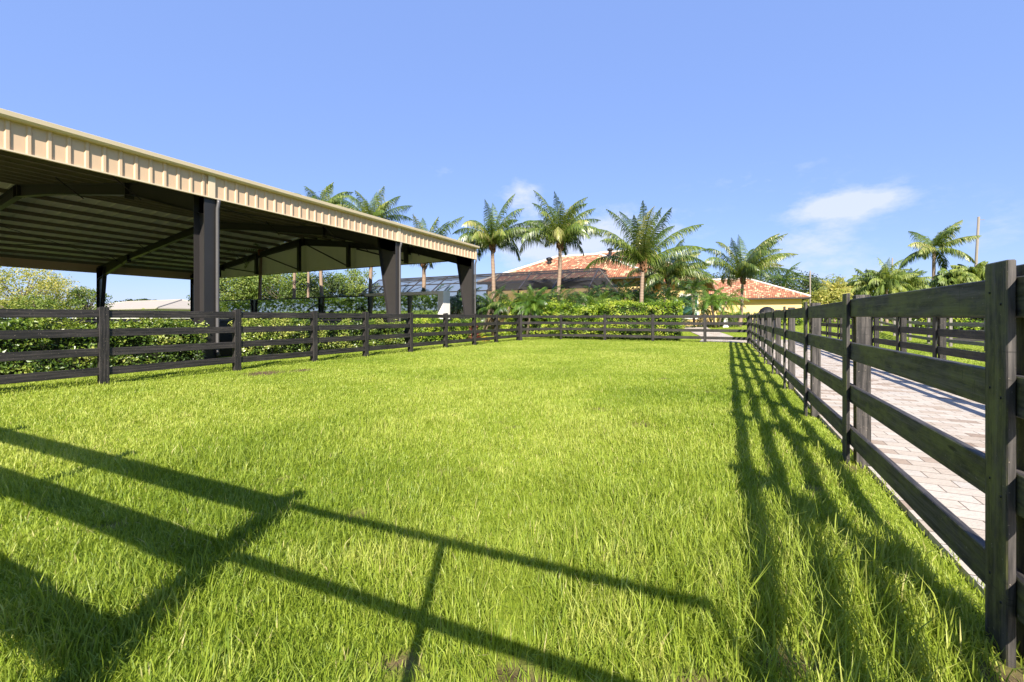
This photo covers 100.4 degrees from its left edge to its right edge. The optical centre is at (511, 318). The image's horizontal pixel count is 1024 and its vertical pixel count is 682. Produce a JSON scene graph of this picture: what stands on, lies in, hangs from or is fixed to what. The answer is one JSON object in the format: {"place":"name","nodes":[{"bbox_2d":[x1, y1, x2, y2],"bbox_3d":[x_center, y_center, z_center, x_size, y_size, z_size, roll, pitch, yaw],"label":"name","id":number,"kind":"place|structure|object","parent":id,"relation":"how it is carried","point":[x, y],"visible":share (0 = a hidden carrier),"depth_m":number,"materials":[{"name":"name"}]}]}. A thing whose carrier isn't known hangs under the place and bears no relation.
{"place":"outdoors","nodes":[
{"label":"outdoors","id":0,"kind":"place"},
{"bbox_2d":[0,318,1023,681],"bbox_3d":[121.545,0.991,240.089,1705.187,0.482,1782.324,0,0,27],"label":"ground","id":1,"kind":"structure","parent":0,"point":[514,668],"depth_m":2.43,"materials":[{"name":"green plant"}]},
{"bbox_2d":[0,298,34,318],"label":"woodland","id":2,"kind":"object","parent":1,"relation":"on","point":[6,305],"visible":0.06,"depth_m":109.21,"materials":[{"name":"green plant"}]},
{"bbox_2d":[4,292,69,319],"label":"broadleaf tree","id":3,"kind":"object","parent":1,"relation":"on","point":[46,304],"visible":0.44,"depth_m":35.52,"materials":[{"name":"green plant"}]},
{"bbox_2d":[0,266,90,318],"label":"broadleaf tree","id":4,"kind":"object","parent":1,"relation":"on","point":[8,275],"visible":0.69,"depth_m":43.92,"materials":[{"name":"green plant"}]},
{"bbox_2d":[25,273,91,318],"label":"broadleaf tree","id":5,"kind":"object","parent":1,"relation":"on","point":[36,287],"visible":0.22,"depth_m":49.60,"materials":[{"name":"green plant"}]},
{"bbox_2d":[59,286,114,318],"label":"broadleaf tree","id":6,"kind":"object","parent":1,"relation":"on","point":[74,302],"visible":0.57,"depth_m":46.50,"materials":[{"name":"green plant"}]},
{"bbox_2d":[0,306,209,374],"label":"hedge","id":7,"kind":"object","parent":1,"relation":"on","point":[25,366],"visible":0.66,"depth_m":9.15,"materials":[{"name":"green plant"}]},
{"bbox_2d":[72,299,189,318],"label":"beige house","id":8,"kind":"structure","parent":1,"relation":"on","point":[168,305],"depth_m":63.58,"materials":[{"name":"paint"}]},
{"bbox_2d":[186,276,271,304],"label":"broadleaf tree","id":9,"kind":"object","parent":1,"relation":"on","point":[238,294],"visible":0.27,"depth_m":44.74,"materials":[{"name":"green plant"}]},
{"bbox_2d":[226,243,263,298],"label":"coconut palm","id":10,"kind":"object","parent":1,"relation":"on","point":[260,279],"visible":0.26,"depth_m":33.93,"materials":[{"name":"green plant"}]},
{"bbox_2d":[220,274,282,299],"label":"broadleaf tree","id":11,"kind":"object","parent":1,"relation":"on","point":[251,286],"visible":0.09,"depth_m":47.88,"materials":[{"name":"green plant"}]},
{"bbox_2d":[0,307,519,384],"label":"board fence","id":12,"kind":"object","parent":1,"relation":"on","point":[103,351],"visible":0.87,"depth_m":9.08,"materials":[{"name":"black wood"}]},
{"bbox_2d":[241,272,328,299],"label":"broadleaf tree","id":13,"kind":"object","parent":1,"relation":"on","point":[284,282],"visible":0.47,"depth_m":45.56,"materials":[{"name":"green plant"}]},
{"bbox_2d":[283,242,295,297],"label":"coconut palm","id":14,"kind":"object","parent":1,"relation":"on","point":[294,285],"visible":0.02,"depth_m":37.89,"materials":[{"name":"brown plant"}]},
{"bbox_2d":[295,238,309,296],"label":"coconut palm","id":15,"kind":"object","parent":1,"relation":"on","point":[308,284],"visible":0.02,"depth_m":41.90,"materials":[{"name":"brown plant"}]},
{"bbox_2d":[280,271,347,297],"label":"broadleaf tree","id":16,"kind":"object","parent":1,"relation":"on","point":[330,284],"visible":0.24,"depth_m":49.35,"materials":[{"name":"green plant"}]},
{"bbox_2d":[227,310,405,355],"bbox_3d":[-6.364,0.474,15.268,1.139,1.413,6.970,0,0,27],"label":"hedge","id":17,"kind":"object","parent":1,"relation":"on","point":[265,350],"visible":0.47,"depth_m":13.86,"materials":[{"name":"green plant"}]},
{"bbox_2d":[296,182,353,296],"bbox_3d":[-16.460,-5.538,36.815,5.932,13.491,5.992,0,0,-42],"label":"coconut palm","id":18,"kind":"object","parent":1,"relation":"on","point":[325,192],"visible":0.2,"depth_m":36.77,"materials":[{"name":"green plant"}]},
{"bbox_2d":[307,284,374,312],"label":"dwarf palm","id":19,"kind":"object","parent":1,"relation":"on","point":[344,294],"visible":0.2,"depth_m":29.89,"materials":[{"name":"green plant"}]},
{"bbox_2d":[315,269,366,296],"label":"broadleaf tree","id":20,"kind":"object","parent":1,"relation":"on","point":[352,286],"visible":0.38,"depth_m":51.32,"materials":[{"name":"green plant"}]},
{"bbox_2d":[340,268,376,293],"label":"broadleaf tree","id":21,"kind":"object","parent":1,"relation":"on","point":[363,280],"visible":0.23,"depth_m":59.45,"materials":[{"name":"green plant"}]},
{"bbox_2d":[341,286,383,318],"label":"dwarf palm","id":22,"kind":"object","parent":1,"relation":"on","point":[362,294],"visible":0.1,"depth_m":28.26,"materials":[{"name":"green plant"}]},
{"bbox_2d":[331,186,412,292],"bbox_3d":[-10.498,-4.525,33.044,5.487,11.467,6.309,0,0,27],"label":"coconut palm","id":23,"kind":"object","parent":1,"relation":"on","point":[380,210],"visible":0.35,"depth_m":32.72,"materials":[{"name":"green plant"}]},
{"bbox_2d":[410,214,463,290],"bbox_3d":[-6.441,-3.242,31.184,6.639,8.894,6.967,0,0,-14],"label":"coconut palm","id":24,"kind":"object","parent":1,"relation":"on","point":[445,228],"visible":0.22,"depth_m":30.58,"materials":[{"name":"green plant"}]},
{"bbox_2d":[413,313,484,342],"bbox_3d":[-3.110,0.478,21.687,1.080,1.404,5.579,0,0,27],"label":"hedge","id":25,"kind":"object","parent":1,"relation":"on","point":[436,329],"visible":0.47,"depth_m":20.41,"materials":[{"name":"green plant"}]},
{"bbox_2d":[422,283,480,318],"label":"dwarf palm","id":26,"kind":"object","parent":1,"relation":"on","point":[456,296],"visible":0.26,"depth_m":29.41,"materials":[{"name":"green plant"}]},
{"bbox_2d":[466,326,480,338],"bbox_3d":[-2.039,0.719,22.604,0.838,0.972,0.857,0,0,27],"label":"shrub","id":27,"kind":"object","parent":1,"relation":"on","point":[476,333],"visible":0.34,"depth_m":22.49,"materials":[{"name":"green plant"}]},
{"bbox_2d":[450,285,508,335],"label":"dwarf palm","id":28,"kind":"object","parent":1,"relation":"on","point":[478,306],"visible":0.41,"depth_m":27.43,"materials":[{"name":"green plant"}]},
{"bbox_2d":[360,268,617,328],"bbox_3d":[-2.445,-1.692,41.681,26.116,5.185,7.836,0,0,27],"label":"screen enclosure","id":29,"kind":"object","parent":1,"relation":"on","point":[519,282],"visible":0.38,"depth_m":37.07,"materials":[{"name":"brown metal"}]},
{"bbox_2d":[452,194,543,335],"bbox_3d":[-1.082,-3.493,28.842,5.895,9.404,5.187,0,0,-29],"label":"coconut palm","id":30,"kind":"object","parent":1,"relation":"on","point":[492,237],"visible":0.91,"depth_m":28.57,"materials":[{"name":"green plant"}]},
{"bbox_2d":[114,299,890,320],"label":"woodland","id":31,"kind":"object","parent":1,"relation":"on","point":[141,299],"depth_m":119.14,"materials":[{"name":"green plant"}]},
{"bbox_2d":[476,288,538,335],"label":"dwarf palm","id":32,"kind":"object","parent":1,"relation":"on","point":[500,304],"visible":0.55,"depth_m":26.77,"materials":[{"name":"green plant"}]},
{"bbox_2d":[500,291,559,337],"bbox_3d":[1.181,-0.307,26.559,3.974,2.974,2.061,0,0,27],"label":"hedge","id":33,"kind":"object","parent":1,"relation":"on","point":[551,311],"visible":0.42,"depth_m":26.04,"materials":[{"name":"green plant"}]},
{"bbox_2d":[511,284,554,333],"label":"dwarf palm","id":34,"kind":"object","parent":1,"relation":"on","point":[531,302],"visible":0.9,"depth_m":25.34,"materials":[{"name":"green plant"}]},
{"bbox_2d":[514,285,574,314],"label":"dwarf palm","id":35,"kind":"object","parent":1,"relation":"on","point":[550,296],"visible":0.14,"depth_m":27.44,"materials":[{"name":"green plant"}]},
{"bbox_2d":[515,190,602,332],"bbox_3d":[3.275,-3.547,29.079,6.125,9.506,6.483,0,0,27],"label":"coconut palm","id":36,"kind":"object","parent":1,"relation":"on","point":[569,229],"visible":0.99,"depth_m":28.39,"materials":[{"name":"green plant"}]},
{"bbox_2d":[547,285,602,313],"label":"dwarf palm","id":37,"kind":"object","parent":1,"relation":"on","point":[577,297],"visible":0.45,"depth_m":27.81,"materials":[{"name":"green plant"}]},
{"bbox_2d":[553,298,601,338],"bbox_3d":[3.933,-0.052,25.188,3.043,2.465,1.730,0,0,27],"label":"hedge","id":38,"kind":"object","parent":1,"relation":"on","point":[595,309],"visible":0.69,"depth_m":24.88,"materials":[{"name":"green plant"}]},
{"bbox_2d":[575,291,617,326],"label":"dwarf palm","id":39,"kind":"object","parent":1,"relation":"on","point":[588,298],"visible":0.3,"depth_m":25.44,"materials":[{"name":"green plant"}]},
{"bbox_2d":[580,277,637,306],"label":"dwarf palm","id":40,"kind":"object","parent":1,"relation":"on","point":[621,292],"visible":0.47,"depth_m":29.23,"materials":[{"name":"green plant"}]},
{"bbox_2d":[595,280,658,305],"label":"dwarf palm","id":41,"kind":"object","parent":1,"relation":"on","point":[635,295],"visible":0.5,"depth_m":29.13,"materials":[{"name":"green plant"}]},
{"bbox_2d":[520,314,749,343],"bbox_3d":[5.977,0.651,22.259,11.153,1.703,1.979,0,0,16],"label":"board fence","id":42,"kind":"object","parent":1,"relation":"on","point":[652,329],"visible":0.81,"depth_m":21.97,"materials":[{"name":"black wood"}]},
{"bbox_2d":[597,298,684,340],"bbox_3d":[7.097,0.038,23.684,4.620,2.285,1.680,0,0,27],"label":"hedge","id":43,"kind":"object","parent":1,"relation":"on","point":[657,308],"visible":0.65,"depth_m":23.20,"materials":[{"name":"green plant"}]},
{"bbox_2d":[584,201,708,306],"bbox_3d":[8.431,-3.030,27.410,6.598,8.463,7.069,0,0,-39],"label":"coconut palm","id":44,"kind":"object","parent":1,"relation":"on","point":[641,251],"visible":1,"depth_m":27.04,"materials":[{"name":"green plant"}]},
{"bbox_2d":[503,248,810,325],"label":"tiled roof house","id":45,"kind":"structure","parent":1,"relation":"on","point":[758,295],"depth_m":48.18,"materials":[{"name":"yellow paint"}]},
{"bbox_2d":[679,294,698,318],"bbox_3d":[16.456,-1.075,39.701,1.690,2.350,0.087,0,0,27],"label":"window","id":46,"kind":"structure","parent":45,"relation":"in","point":[686,309],"depth_m":39.69,"materials":[{"name":"teal glass"}]},
{"bbox_2d":[628,279,689,303],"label":"dwarf palm","id":47,"kind":"object","parent":1,"relation":"on","point":[671,294],"visible":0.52,"depth_m":29.18,"materials":[{"name":"green plant"}]},
{"bbox_2d":[626,240,718,290],"bbox_3d":[11.956,-2.356,32.034,6.460,6.347,5.976,0,0,27],"label":"coconut palm","id":48,"kind":"object","parent":1,"relation":"on","point":[666,273],"visible":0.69,"depth_m":31.17,"materials":[{"name":"green plant"}]},
{"bbox_2d":[649,281,696,311],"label":"dwarf palm","id":49,"kind":"object","parent":1,"relation":"on","point":[688,305],"visible":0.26,"depth_m":30.50,"materials":[{"name":"green plant"}]},
{"bbox_2d":[676,272,713,321],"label":"dwarf palm","id":50,"kind":"object","parent":1,"relation":"on","point":[690,284],"visible":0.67,"depth_m":35.80,"materials":[{"name":"green plant"}]},
{"bbox_2d":[702,271,725,278],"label":"broadleaf tree","id":51,"kind":"object","parent":1,"relation":"on","point":[716,275],"visible":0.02,"depth_m":96.49,"materials":[{"name":"green plant"}]},
{"bbox_2d":[686,286,750,327],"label":"dwarf palm","id":52,"kind":"object","parent":1,"relation":"on","point":[715,301],"visible":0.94,"depth_m":32.81,"materials":[{"name":"green plant"}]},
{"bbox_2d":[720,318,739,326],"bbox_3d":[17.749,0.256,34.999,1.694,1.017,1.700,0,0,27],"label":"shrub","id":53,"kind":"object","parent":1,"relation":"on","point":[730,319],"visible":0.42,"depth_m":34.78,"materials":[{"name":"green plant"}]},
{"bbox_2d":[716,311,749,321],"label":"hedge","id":54,"kind":"object","parent":1,"relation":"on","point":[736,313],"visible":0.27,"depth_m":44.57,"materials":[{"name":"green plant"}]},
{"bbox_2d":[702,233,802,326],"bbox_3d":[19.974,-3.332,36.273,7.806,8.216,6.922,0,0,-42],"label":"coconut palm","id":55,"kind":"object","parent":1,"relation":"on","point":[752,265],"visible":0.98,"depth_m":35.45,"materials":[{"name":"green plant"}]},
{"bbox_2d":[754,271,800,291],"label":"broadleaf tree","id":56,"kind":"object","parent":1,"relation":"on","point":[771,281],"visible":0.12,"depth_m":89.94,"materials":[{"name":"green plant"}]},
{"bbox_2d":[752,312,802,324],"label":"hedge","id":57,"kind":"object","parent":1,"relation":"on","point":[798,321],"visible":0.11,"depth_m":42.53,"materials":[{"name":"green plant"}]},
{"bbox_2d":[762,262,807,290],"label":"royal palm","id":58,"kind":"object","parent":1,"relation":"on","point":[787,277],"visible":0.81,"depth_m":74.57,"materials":[{"name":"green plant"}]},
{"bbox_2d":[777,270,830,307],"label":"broadleaf tree","id":59,"kind":"object","parent":1,"relation":"on","point":[813,284],"visible":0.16,"depth_m":91.98,"materials":[{"name":"green plant"}]},
{"bbox_2d":[809,271,810,306],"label":"utility pole","id":60,"kind":"object","parent":1,"relation":"on","point":[809,286],"visible":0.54,"depth_m":62.00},
{"bbox_2d":[794,274,842,320],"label":"broadleaf tree","id":61,"kind":"object","parent":1,"relation":"on","point":[832,281],"visible":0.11,"depth_m":96.17,"materials":[{"name":"green plant"}]},
{"bbox_2d":[802,287,852,321],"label":"broadleaf tree","id":62,"kind":"object","parent":1,"relation":"on","point":[826,296],"visible":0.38,"depth_m":72.56,"materials":[{"name":"green plant"}]},
{"bbox_2d":[817,276,854,321],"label":"bushy palm","id":63,"kind":"object","parent":1,"relation":"on","point":[836,285],"visible":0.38,"depth_m":79.37,"materials":[{"name":"yellow plant"}]},
{"bbox_2d":[700,339,984,596],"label":"paved lane","id":64,"kind":"structure","parent":1,"relation":"on","point":[963,420],"depth_m":4.43,"materials":[{"name":"beige stone"}]},
{"bbox_2d":[759,307,774,340],"bbox_3d":[12.808,0.300,21.425,0.830,1.760,0.830,0,0,-18],"label":"domed bin","id":65,"kind":"object","parent":64,"relation":"on","point":[767,309],"visible":0.34,"depth_m":21.16,"materials":[{"name":"black plastic"}]},
{"bbox_2d":[846,268,890,295],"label":"bushy palm","id":66,"kind":"object","parent":1,"relation":"on","point":[860,286],"visible":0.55,"depth_m":59.67,"materials":[{"name":"green plant"}]},
{"bbox_2d":[749,259,1023,667],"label":"board fence","id":67,"kind":"object","parent":1,"relation":"on","point":[993,561],"visible":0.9,"depth_m":1.87,"materials":[{"name":"black wood"}]},
{"bbox_2d":[856,258,918,322],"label":"bushy palm","id":68,"kind":"object","parent":1,"relation":"on","point":[892,277],"visible":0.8,"depth_m":57.31,"materials":[{"name":"green plant"}]},
{"bbox_2d":[809,317,984,361],"bbox_3d":[9.050,0.651,9.932,0.168,1.702,24.043,0,0,27],"label":"board fence","id":69,"kind":"object","parent":1,"relation":"on","point":[942,333],"visible":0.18,"depth_m":8.60,"materials":[{"name":"black wood"}]},
{"bbox_2d":[889,267,931,293],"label":"bushy palm","id":70,"kind":"object","parent":1,"relation":"on","point":[915,282],"visible":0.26,"depth_m":58.61,"materials":[{"name":"green plant"}]},
{"bbox_2d":[873,318,984,349],"bbox_3d":[17.660,0.441,16.391,0.140,2.121,26.297,0,0,27],"label":"board fence","id":71,"kind":"object","parent":1,"relation":"on","point":[950,340],"visible":0.37,"depth_m":18.04,"materials":[{"name":"black wood"}]},
{"bbox_2d":[898,220,980,287],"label":"royal palm","id":72,"kind":"object","parent":1,"relation":"on","point":[927,247],"visible":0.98,"depth_m":44.59,"materials":[{"name":"green plant"}]},
{"bbox_2d":[899,318,983,329],"bbox_3d":[35.096,-0.189,21.172,24.934,1.960,2.174,0,0,27],"label":"hedge","id":73,"kind":"object","parent":1,"relation":"on","point":[968,320],"visible":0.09,"depth_m":25.05,"materials":[{"name":"green plant"}]},
{"bbox_2d":[929,267,974,287],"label":"bushy palm","id":74,"kind":"object","parent":1,"relation":"on","point":[944,277],"visible":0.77,"depth_m":39.48,"materials":[{"name":"green plant"}]},
{"bbox_2d":[937,318,983,343],"bbox_3d":[28.050,0.656,15.332,19.315,1.692,0.140,0,0,24],"label":"board fence","id":75,"kind":"object","parent":1,"relation":"on","point":[964,339],"visible":0.01,"depth_m":18.97,"materials":[{"name":"black wood"}]},
{"bbox_2d":[948,260,988,281],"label":"bushy palm","id":76,"kind":"object","parent":1,"relation":"on","point":[978,270],"visible":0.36,"depth_m":41.32,"materials":[{"name":"green plant"}]},
{"bbox_2d":[974,217,984,266],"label":"utility pole","id":77,"kind":"object","parent":1,"relation":"on","point":[977,241],"visible":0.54,"depth_m":49.73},
{"bbox_2d":[0,0,1023,318],"label":"sky","id":78,"kind":"structure","parent":0,"point":[845,129],"materials":[{"name":"blue"}]},
{"bbox_2d":[555,303,582,326],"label":"dwarf palm","id":79,"kind":"object","parent":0,"point":[568,310],"visible":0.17,"depth_m":25.58,"materials":[{"name":"green plant"}]},
{"bbox_2d":[685,326,732,336],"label":"garden path","id":80,"kind":"structure","parent":0,"point":[716,334],"depth_m":27.73,"materials":[{"name":"beige stone"}]},
{"bbox_2d":[680,319,694,327],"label":"shrub","id":81,"kind":"object","parent":80,"relation":"on","point":[686,320],"visible":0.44,"depth_m":32.74,"materials":[{"name":"green plant"}]},
{"bbox_2d":[694,318,711,326],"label":"shrub","id":82,"kind":"object","parent":80,"relation":"on","point":[698,320],"visible":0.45,"depth_m":33.90,"materials":[{"name":"green plant"}]},
{"bbox_2d":[834,276,855,294],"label":"bushy palm","id":83,"kind":"object","parent":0,"point":[842,281],"visible":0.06,"depth_m":83.54,"materials":[{"name":"green plant"}]},
{"label":"arena floor","id":84,"kind":"structure","parent":0,"visible":0},
{"bbox_2d":[0,319,462,356],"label":"kick wall","id":85,"kind":"structure","parent":84,"relation":"on","point":[225,337],"depth_m":13.29,"materials":[{"name":"black paint"}]},
{"bbox_2d":[0,108,479,359],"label":"covered arena","id":86,"kind":"object","parent":84,"relation":"on","point":[73,200],"visible":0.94,"depth_m":20.82,"materials":[{"name":"beige metal"}]},
{"bbox_2d":[220,291,449,318],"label":"arena mirror wall","id":87,"kind":"structure","parent":84,"relation":"on","point":[432,302],"depth_m":28.83,"materials":[{"name":"grey"}]}
]}

